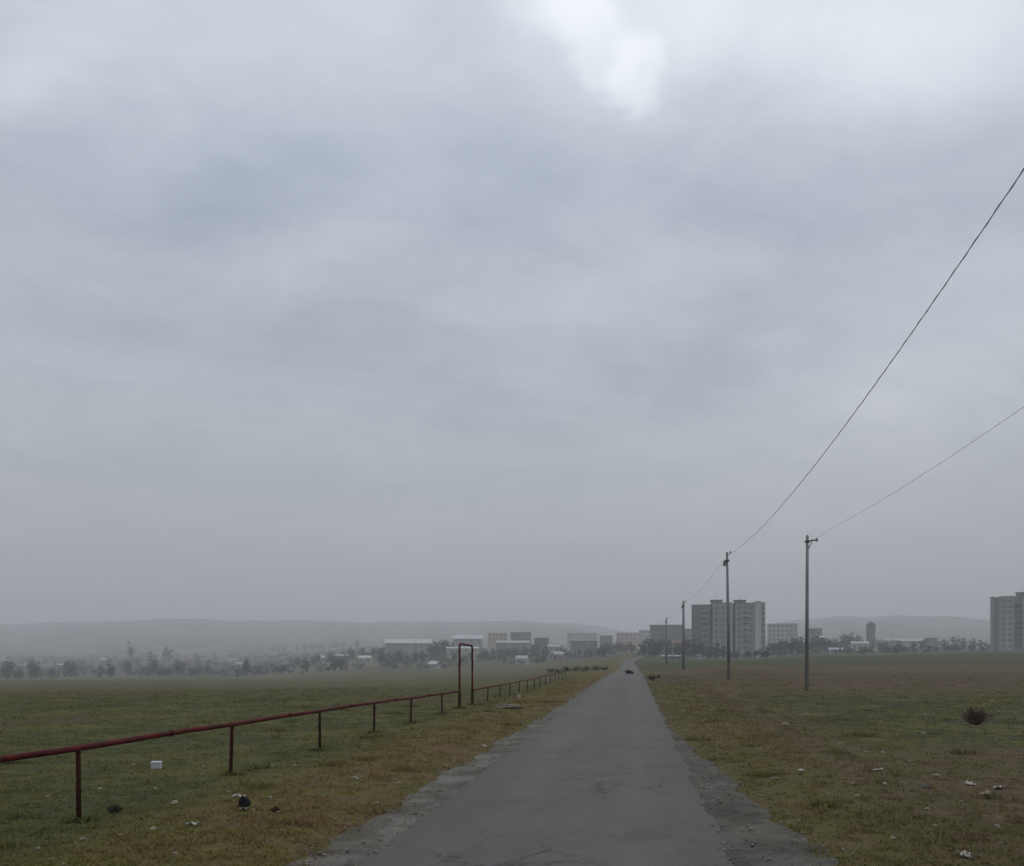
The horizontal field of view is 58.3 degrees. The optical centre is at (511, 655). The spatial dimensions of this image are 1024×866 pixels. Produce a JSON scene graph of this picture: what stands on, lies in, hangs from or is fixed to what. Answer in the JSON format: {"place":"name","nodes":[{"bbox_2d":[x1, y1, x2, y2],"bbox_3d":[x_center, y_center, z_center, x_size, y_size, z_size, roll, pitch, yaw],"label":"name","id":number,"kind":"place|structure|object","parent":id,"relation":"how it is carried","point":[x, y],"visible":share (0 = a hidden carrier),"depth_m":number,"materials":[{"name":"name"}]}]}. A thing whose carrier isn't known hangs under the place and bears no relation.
{"place":"outdoors","nodes":[
{"label":"outdoors","id":0,"kind":"place"},
{"bbox_2d":[285,674,609,865],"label":"shoulder","id":1,"kind":"object","parent":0,"point":[357,848],"visible":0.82,"depth_m":10.52},
{"bbox_2d":[0,615,989,656],"bbox_3d":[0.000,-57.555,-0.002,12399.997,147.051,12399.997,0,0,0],"label":"hills","id":2,"kind":"structure","parent":0,"point":[154,636],"depth_m":2160.64,"materials":[{"name":"grey"}]},
{"bbox_2d":[0,646,1023,865],"bbox_3d":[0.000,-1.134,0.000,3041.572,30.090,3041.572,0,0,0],"label":"ground","id":3,"kind":"structure","parent":0,"point":[494,671],"depth_m":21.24,"materials":[{"name":"green plant"}]},
{"bbox_2d":[1,661,12,678],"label":"evergreen tree","id":4,"kind":"object","parent":3,"relation":"on","point":[7,672],"visible":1,"depth_m":449.19,"materials":[{"name":"green plant"}]},
{"bbox_2d":[30,662,40,678],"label":"bare tree","id":5,"kind":"object","parent":3,"relation":"on","point":[36,670],"visible":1,"depth_m":449.38,"materials":[{"name":"grey plant"}]},
{"bbox_2d":[63,659,77,674],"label":"broadleaf tree","id":6,"kind":"object","parent":3,"relation":"on","point":[72,669],"visible":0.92,"depth_m":519.05,"materials":[{"name":"green plant"}]},
{"bbox_2d":[104,664,115,676],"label":"evergreen tree","id":7,"kind":"object","parent":3,"relation":"on","point":[110,668],"visible":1,"depth_m":449.36,"materials":[{"name":"green plant"}]},
{"bbox_2d":[105,804,122,813],"bbox_3d":[-4.527,1.763,10.458,0.199,0.150,0.165,0,0,0],"label":"weed","id":8,"kind":"object","parent":3,"relation":"on","point":[111,810],"visible":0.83,"depth_m":10.43,"materials":[{"name":"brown plant"}]},
{"bbox_2d":[126,641,134,658],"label":"bare tree","id":9,"kind":"object","parent":3,"relation":"on","point":[131,651],"visible":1,"depth_m":900.03,"materials":[{"name":"grey plant"}]},
{"bbox_2d":[146,651,156,661],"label":"autumn tree","id":10,"kind":"object","parent":3,"relation":"on","point":[149,657],"visible":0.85,"depth_m":899.16,"materials":[{"name":"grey plant"}]},
{"bbox_2d":[148,659,158,671],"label":"evergreen tree","id":11,"kind":"object","parent":3,"relation":"on","point":[152,666],"visible":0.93,"depth_m":519.61,"materials":[{"name":"green plant"}]},
{"bbox_2d":[150,761,161,768],"bbox_3d":[-5.691,1.757,14.678,0.156,0.120,0.128,2,3,-7],"label":"foam box","id":12,"kind":"object","parent":3,"relation":"on","point":[156,764],"visible":0.98,"depth_m":14.62,"materials":[{"name":"white plastic"}]},
{"bbox_2d":[157,661,171,668],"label":"house","id":13,"kind":"structure","parent":3,"relation":"on","point":[164,665],"depth_m":720.25,"materials":[{"name":"brick"}]},
{"bbox_2d":[161,646,173,660],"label":"broadleaf tree","id":14,"kind":"object","parent":3,"relation":"on","point":[167,654],"visible":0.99,"depth_m":947.42,"materials":[{"name":"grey plant"}]},
{"bbox_2d":[182,659,194,665],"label":"house","id":15,"kind":"structure","parent":3,"relation":"on","point":[190,661],"depth_m":800.74,"materials":[{"name":"brick"}]},
{"bbox_2d":[237,795,250,806],"bbox_3d":[-3.096,1.673,10.510,0.165,0.152,0.203,-2,6,36],"label":"plastic bag","id":16,"kind":"object","parent":3,"relation":"on","point":[244,801],"visible":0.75,"depth_m":10.47,"materials":[{"name":"black plastic"}]},
{"bbox_2d":[241,660,251,675],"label":"evergreen tree","id":17,"kind":"object","parent":3,"relation":"on","point":[245,666],"visible":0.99,"depth_m":449.73,"materials":[{"name":"green plant"}]},
{"bbox_2d":[274,658,286,665],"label":"house","id":18,"kind":"structure","parent":3,"relation":"on","point":[281,661],"depth_m":730.02,"materials":[{"name":"brick"}]},
{"bbox_2d":[0,643,565,819],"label":"gas pipeline","id":19,"kind":"object","parent":3,"relation":"on","point":[77,749],"visible":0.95,"depth_m":13.73,"materials":[{"name":"red paint"}]},
{"bbox_2d":[300,660,309,672],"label":"evergreen tree","id":20,"kind":"object","parent":3,"relation":"on","point":[305,665],"visible":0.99,"depth_m":449.17,"materials":[{"name":"green plant"}]},
{"bbox_2d":[310,653,320,665],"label":"broadleaf tree","id":21,"kind":"object","parent":3,"relation":"on","point":[315,660],"visible":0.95,"depth_m":599.35,"materials":[{"name":"green plant"}]},
{"bbox_2d":[330,657,338,670],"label":"evergreen tree","id":22,"kind":"object","parent":3,"relation":"on","point":[333,665],"visible":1,"depth_m":449.28,"materials":[{"name":"green plant"}]},
{"bbox_2d":[336,653,349,661],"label":"house","id":23,"kind":"structure","parent":3,"relation":"on","point":[340,656],"depth_m":640.33,"materials":[{"name":"brick"}]},
{"bbox_2d":[347,649,355,659],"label":"broadleaf tree","id":24,"kind":"object","parent":3,"relation":"on","point":[351,653],"visible":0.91,"depth_m":660.64,"materials":[{"name":"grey plant"}]},
{"bbox_2d":[357,654,372,664],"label":"house","id":25,"kind":"structure","parent":3,"relation":"on","point":[366,660],"depth_m":520.05,"materials":[{"name":"metal"}]},
{"bbox_2d":[391,650,402,663],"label":"evergreen tree","id":26,"kind":"object","parent":3,"relation":"on","point":[398,659],"visible":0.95,"depth_m":519.56,"materials":[{"name":"green plant"}]},
{"bbox_2d":[384,639,431,658],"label":"warehouse","id":27,"kind":"structure","parent":3,"relation":"on","point":[409,646],"depth_m":620.56,"materials":[{"name":"concrete"}]},
{"bbox_2d":[402,653,417,662],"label":"house","id":28,"kind":"structure","parent":3,"relation":"on","point":[410,655],"depth_m":530.60,"materials":[{"name":"brick"}]},
{"bbox_2d":[419,651,427,663],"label":"evergreen tree","id":29,"kind":"object","parent":3,"relation":"on","point":[423,656],"visible":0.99,"depth_m":519.35,"materials":[{"name":"green plant"}]},
{"bbox_2d":[426,645,437,658],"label":"evergreen tree","id":30,"kind":"object","parent":3,"relation":"on","point":[431,655],"visible":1,"depth_m":589.70,"materials":[{"name":"green plant"}]},
{"bbox_2d":[428,660,440,668],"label":"house","id":31,"kind":"structure","parent":3,"relation":"on","point":[432,665],"depth_m":420.57,"materials":[{"name":"metal"}]},
{"bbox_2d":[429,641,443,658],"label":"broadleaf tree","id":32,"kind":"object","parent":3,"relation":"on","point":[437,649],"visible":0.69,"depth_m":598.25,"materials":[{"name":"green plant"}]},
{"bbox_2d":[440,640,454,654],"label":"broadleaf tree","id":33,"kind":"object","parent":3,"relation":"on","point":[445,646],"visible":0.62,"depth_m":599.24,"materials":[{"name":"green plant"}]},
{"bbox_2d":[450,650,457,661],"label":"broadleaf tree","id":34,"kind":"object","parent":3,"relation":"on","point":[454,656],"visible":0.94,"depth_m":518.98,"materials":[{"name":"green plant"}]},
{"bbox_2d":[446,647,478,659],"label":"warehouse","id":35,"kind":"structure","parent":3,"relation":"on","point":[465,650],"depth_m":560.09,"materials":[{"name":"metal"}]},
{"bbox_2d":[452,635,482,653],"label":"warehouse","id":36,"kind":"structure","parent":3,"relation":"on","point":[475,640],"depth_m":640.28,"materials":[{"name":"concrete"}]},
{"bbox_2d":[479,648,487,660],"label":"broadleaf tree","id":37,"kind":"object","parent":3,"relation":"on","point":[482,655],"visible":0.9,"depth_m":519.56,"materials":[{"name":"green plant"}]},
{"bbox_2d":[0,622,989,678],"bbox_3d":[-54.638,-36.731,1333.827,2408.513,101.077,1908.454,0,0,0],"label":"woods","id":38,"kind":"object","parent":3,"relation":"on","point":[166,672],"visible":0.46,"depth_m":522.95,"materials":[{"name":"green plant"}]},
{"bbox_2d":[488,633,506,652],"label":"apartment block","id":39,"kind":"structure","parent":3,"relation":"on","point":[493,638],"depth_m":759.95,"materials":[{"name":"concrete"}]},
{"bbox_2d":[492,704,520,708],"bbox_3d":[-0.130,1.714,30.428,1.043,0.220,1.157,10,-9,-36],"label":"dirt mound","id":40,"kind":"object","parent":3,"relation":"on","point":[510,706],"visible":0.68,"depth_m":30.06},
{"bbox_2d":[496,641,529,656],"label":"workshop","id":41,"kind":"structure","parent":3,"relation":"on","point":[508,644],"depth_m":620.00,"materials":[{"name":"grey metal"}]},
{"bbox_2d":[510,645,519,659],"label":"broadleaf tree","id":42,"kind":"object","parent":3,"relation":"on","point":[515,653],"visible":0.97,"depth_m":538.96,"materials":[{"name":"green plant"}]},
{"bbox_2d":[510,632,530,650],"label":"apartment block","id":43,"kind":"structure","parent":3,"relation":"on","point":[520,636],"depth_m":739.99,"materials":[{"name":"concrete"}]},
{"bbox_2d":[515,654,529,664],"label":"house","id":44,"kind":"structure","parent":3,"relation":"on","point":[522,660],"depth_m":420.19,"materials":[{"name":"grey metal"}]},
{"bbox_2d":[61,680,1001,865],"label":"gravel","id":45,"kind":"structure","parent":3,"relation":"on","point":[347,850],"depth_m":10.82,"materials":[{"name":"grey gravel"}]},
{"bbox_2d":[529,644,540,657],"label":"broadleaf tree","id":46,"kind":"object","parent":3,"relation":"on","point":[534,650],"visible":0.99,"depth_m":540.01,"materials":[{"name":"green plant"}]},
{"bbox_2d":[534,638,548,657],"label":"storage building","id":47,"kind":"structure","parent":3,"relation":"on","point":[542,643],"depth_m":559.99,"materials":[{"name":"concrete"}]},
{"bbox_2d":[541,646,549,656],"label":"evergreen tree","id":48,"kind":"object","parent":3,"relation":"on","point":[545,651],"visible":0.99,"depth_m":529.83,"materials":[{"name":"green plant"}]},
{"bbox_2d":[547,643,559,657],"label":"house","id":49,"kind":"structure","parent":3,"relation":"on","point":[553,647],"depth_m":540.06,"materials":[{"name":"grey metal"}]},
{"bbox_2d":[552,650,564,659],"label":"house","id":50,"kind":"structure","parent":3,"relation":"on","point":[560,654],"depth_m":480.20,"materials":[{"name":"grey metal"}]},
{"bbox_2d":[567,633,596,650],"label":"apartment block","id":51,"kind":"structure","parent":3,"relation":"on","point":[581,636],"depth_m":900.11,"materials":[{"name":"concrete"}]},
{"bbox_2d":[570,641,597,657],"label":"workshop","id":52,"kind":"structure","parent":3,"relation":"on","point":[580,645],"depth_m":520.08,"materials":[{"name":"concrete"}]},
{"bbox_2d":[600,643,609,655],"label":"broadleaf tree","id":53,"kind":"object","parent":3,"relation":"on","point":[606,648],"visible":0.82,"depth_m":479.30,"materials":[{"name":"green plant"}]},
{"bbox_2d":[600,636,612,652],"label":"apartment block","id":54,"kind":"structure","parent":3,"relation":"on","point":[604,639],"depth_m":700.03,"materials":[{"name":"concrete"}]},
{"bbox_2d":[609,641,618,651],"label":"autumn tree","id":55,"kind":"object","parent":3,"relation":"on","point":[612,648],"visible":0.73,"depth_m":559.69,"materials":[{"name":"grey plant"}]},
{"bbox_2d":[614,641,624,653],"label":"autumn tree","id":56,"kind":"object","parent":3,"relation":"on","point":[620,644],"visible":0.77,"depth_m":539.76,"materials":[{"name":"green plant"}]},
{"bbox_2d":[619,642,631,653],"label":"autumn tree","id":57,"kind":"object","parent":3,"relation":"on","point":[626,648],"visible":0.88,"depth_m":529.86,"materials":[{"name":"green plant"}]},
{"bbox_2d":[616,633,638,651],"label":"apartment block","id":58,"kind":"structure","parent":3,"relation":"on","point":[626,638],"depth_m":760.00,"materials":[{"name":"beige concrete"}]},
{"bbox_2d":[638,630,649,651],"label":"apartment block","id":59,"kind":"structure","parent":3,"relation":"on","point":[643,634],"depth_m":720.16,"materials":[{"name":"concrete"}]},
{"bbox_2d":[647,638,664,652],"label":"broadleaf tree","id":60,"kind":"object","parent":3,"relation":"on","point":[653,644],"visible":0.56,"depth_m":448.88,"materials":[{"name":"green plant"}]},
{"bbox_2d":[651,645,661,656],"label":"broadleaf tree","id":61,"kind":"object","parent":3,"relation":"on","point":[655,651],"visible":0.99,"depth_m":349.01,"materials":[{"name":"green plant"}]},
{"bbox_2d":[650,625,681,653],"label":"apartment block","id":62,"kind":"structure","parent":3,"relation":"on","point":[657,632],"depth_m":560.16,"materials":[{"name":"concrete"}]},
{"bbox_2d":[665,618,666,664],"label":"utility pole","id":63,"kind":"object","parent":3,"relation":"on","point":[666,644],"visible":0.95,"depth_m":167.87,"materials":[{"name":"wood"}]},
{"bbox_2d":[664,640,671,654],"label":"evergreen tree","id":64,"kind":"object","parent":3,"relation":"on","point":[669,650],"visible":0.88,"depth_m":439.44,"materials":[{"name":"green plant"}]},
{"bbox_2d":[661,655,685,659],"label":"shed","id":65,"kind":"structure","parent":3,"relation":"on","point":[673,656],"depth_m":300.12,"materials":[{"name":"grey metal"}]},
{"bbox_2d":[672,643,681,654],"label":"broadleaf tree","id":66,"kind":"object","parent":3,"relation":"on","point":[676,649],"visible":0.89,"depth_m":400.24,"materials":[{"name":"green plant"}]},
{"bbox_2d":[671,640,687,654],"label":"house","id":67,"kind":"structure","parent":3,"relation":"on","point":[673,642],"depth_m":430.61,"materials":[{"name":"brick"}]},
{"bbox_2d":[681,601,685,669],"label":"utility pole","id":68,"kind":"object","parent":3,"relation":"on","point":[683,634],"visible":0.95,"depth_m":109.88,"materials":[{"name":"wood"}]},
{"bbox_2d":[685,629,691,639],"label":"apartment block","id":69,"kind":"structure","parent":3,"relation":"on","point":[688,632],"depth_m":600.37,"materials":[{"name":"concrete"}]},
{"bbox_2d":[685,638,696,656],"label":"evergreen tree","id":70,"kind":"object","parent":3,"relation":"on","point":[690,651],"visible":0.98,"depth_m":389.50,"materials":[{"name":"green plant"}]},
{"bbox_2d":[691,640,703,654],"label":"broadleaf tree","id":71,"kind":"object","parent":3,"relation":"on","point":[697,650],"visible":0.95,"depth_m":388.70,"materials":[{"name":"green plant"}]},
{"bbox_2d":[702,642,713,656],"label":"broadleaf tree","id":72,"kind":"object","parent":3,"relation":"on","point":[709,651],"visible":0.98,"depth_m":384.40,"materials":[{"name":"green plant"}]},
{"bbox_2d":[710,643,720,658],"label":"evergreen tree","id":73,"kind":"object","parent":3,"relation":"on","point":[716,651],"visible":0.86,"depth_m":379.41,"materials":[{"name":"green plant"}]},
{"bbox_2d":[718,646,726,658],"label":"evergreen tree","id":74,"kind":"object","parent":3,"relation":"on","point":[722,650],"visible":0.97,"depth_m":369.39,"materials":[{"name":"green plant"}]},
{"bbox_2d":[723,551,730,679],"bbox_3d":[13.610,-2.300,58.000,0.484,8.592,0.280,0,0,0],"label":"utility pole","id":75,"kind":"object","parent":3,"relation":"on","point":[725,562],"visible":0.92,"depth_m":57.93,"materials":[{"name":"wood"}]},
{"bbox_2d":[729,168,1023,554],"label":"overhead cable","id":76,"kind":"object","parent":75,"relation":"attached to","point":[911,332],"visible":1,"depth_m":19.14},
{"bbox_2d":[691,600,765,658],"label":"apartment tower","id":77,"kind":"structure","parent":3,"relation":"on","point":[746,621],"depth_m":419.19,"materials":[{"name":"concrete"}]},
{"bbox_2d":[765,642,778,655],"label":"broadleaf tree","id":78,"kind":"object","parent":3,"relation":"on","point":[771,647],"visible":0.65,"depth_m":449.04,"materials":[{"name":"green plant"}]},
{"bbox_2d":[774,641,785,652],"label":"evergreen tree","id":79,"kind":"object","parent":3,"relation":"on","point":[779,647],"visible":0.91,"depth_m":439.36,"materials":[{"name":"green plant"}]},
{"bbox_2d":[767,623,797,651],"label":"apartment block","id":80,"kind":"structure","parent":3,"relation":"on","point":[776,633],"depth_m":620.40,"materials":[{"name":"concrete"}]},
{"bbox_2d":[778,639,789,653],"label":"broadleaf tree","id":81,"kind":"object","parent":3,"relation":"on","point":[784,643],"visible":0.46,"depth_m":447.67,"materials":[{"name":"green plant"}]},
{"bbox_2d":[786,638,796,653],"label":"evergreen tree","id":82,"kind":"object","parent":3,"relation":"on","point":[792,645],"visible":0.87,"depth_m":439.47,"materials":[{"name":"green plant"}]},
{"bbox_2d":[795,639,812,653],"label":"broadleaf tree","id":83,"kind":"object","parent":3,"relation":"on","point":[799,649],"visible":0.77,"depth_m":429.16,"materials":[{"name":"green plant"}]},
{"bbox_2d":[804,535,817,689],"bbox_3d":[15.335,-1.950,46.993,0.662,8.460,0.234,0,0,0],"label":"utility pole","id":84,"kind":"object","parent":3,"relation":"on","point":[807,541],"visible":0.94,"depth_m":46.93,"materials":[{"name":"wood"}]},
{"bbox_2d":[815,407,1022,538],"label":"overhead cable","id":85,"kind":"object","parent":84,"relation":"attached to","point":[933,467],"visible":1,"depth_m":26.57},
{"bbox_2d":[809,637,816,653],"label":"evergreen tree","id":86,"kind":"object","parent":3,"relation":"on","point":[813,643],"visible":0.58,"depth_m":469.26,"materials":[{"name":"green plant"}]},
{"bbox_2d":[809,628,821,650],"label":"apartment block","id":87,"kind":"structure","parent":3,"relation":"on","point":[813,632],"depth_m":680.34,"materials":[{"name":"concrete"}]},
{"bbox_2d":[814,635,823,651],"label":"evergreen tree","id":88,"kind":"object","parent":3,"relation":"on","point":[818,642],"visible":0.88,"depth_m":478.76,"materials":[{"name":"green plant"}]},
{"bbox_2d":[819,637,828,652],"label":"evergreen tree","id":89,"kind":"object","parent":3,"relation":"on","point":[825,644],"visible":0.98,"depth_m":479.55,"materials":[{"name":"green plant"}]},
{"bbox_2d":[823,637,837,649],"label":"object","id":90,"kind":"object","parent":3,"relation":"on","point":[830,645],"visible":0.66,"depth_m":518.45,"materials":[{"name":"green plant"}]},
{"bbox_2d":[828,646,843,653],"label":"house","id":91,"kind":"structure","parent":3,"relation":"on","point":[831,651],"depth_m":430.56,"materials":[{"name":"grey metal"}]},
{"bbox_2d":[840,633,853,648],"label":"broadleaf tree","id":92,"kind":"object","parent":3,"relation":"on","point":[848,642],"visible":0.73,"depth_m":597.11,"materials":[{"name":"green plant"}]},
{"bbox_2d":[850,640,868,651],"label":"house","id":93,"kind":"structure","parent":3,"relation":"on","point":[858,644],"depth_m":520.84,"materials":[{"name":"grey metal"}]},
{"bbox_2d":[866,621,875,650],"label":"water tower","id":94,"kind":"structure","parent":3,"relation":"on","point":[870,630],"depth_m":617.67,"materials":[{"name":"grey concrete"}]},
{"bbox_2d":[874,639,901,651],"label":"house","id":95,"kind":"structure","parent":3,"relation":"on","point":[891,642],"depth_m":542.03,"materials":[{"name":"brick"}]},
{"bbox_2d":[885,638,923,649],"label":"farm building","id":96,"kind":"structure","parent":3,"relation":"on","point":[906,642],"depth_m":600.54,"materials":[{"name":"grey metal"}]},
{"bbox_2d":[918,639,926,649],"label":"broadleaf tree","id":97,"kind":"object","parent":3,"relation":"on","point":[921,646],"visible":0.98,"depth_m":539.29,"materials":[{"name":"green plant"}]},
{"bbox_2d":[924,638,937,648],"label":"storage building","id":98,"kind":"structure","parent":3,"relation":"on","point":[932,642],"depth_m":560.37,"materials":[{"name":"concrete"}]},
{"bbox_2d":[950,636,959,647],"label":"evergreen tree","id":99,"kind":"object","parent":3,"relation":"on","point":[954,640],"visible":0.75,"depth_m":599.72,"materials":[{"name":"green plant"}]},
{"bbox_2d":[957,850,972,858],"bbox_3d":[3.903,1.710,7.899,0.112,0.039,0.149,8,10,8],"label":"scrap","id":100,"kind":"object","parent":3,"relation":"on","point":[963,855],"visible":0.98,"depth_m":7.88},
{"bbox_2d":[961,706,992,724],"bbox_3d":[12.023,1.570,23.779,0.754,0.542,0.630,0,0,-19],"label":"dry bush","id":101,"kind":"object","parent":3,"relation":"on","point":[976,718],"visible":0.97,"depth_m":23.71,"materials":[{"name":"brown plant"}]},
{"bbox_2d":[990,592,1023,650],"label":"apartment tower","id":102,"kind":"structure","parent":3,"relation":"on","point":[1006,622],"depth_m":434.15,"materials":[{"name":"concrete"}]},
{"bbox_2d":[0,0,1023,631],"label":"sky","id":103,"kind":"structure","parent":0,"point":[364,311],"materials":[{"name":"grey"}]},
{"bbox_2d":[359,653,732,865],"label":"road","id":104,"kind":"structure","parent":0,"point":[596,774],"depth_m":10.73,"materials":[{"name":"grey asphalt"}]},
{"bbox_2d":[648,686,839,865],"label":"shoulder","id":105,"kind":"object","parent":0,"point":[739,822],"visible":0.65,"depth_m":9.47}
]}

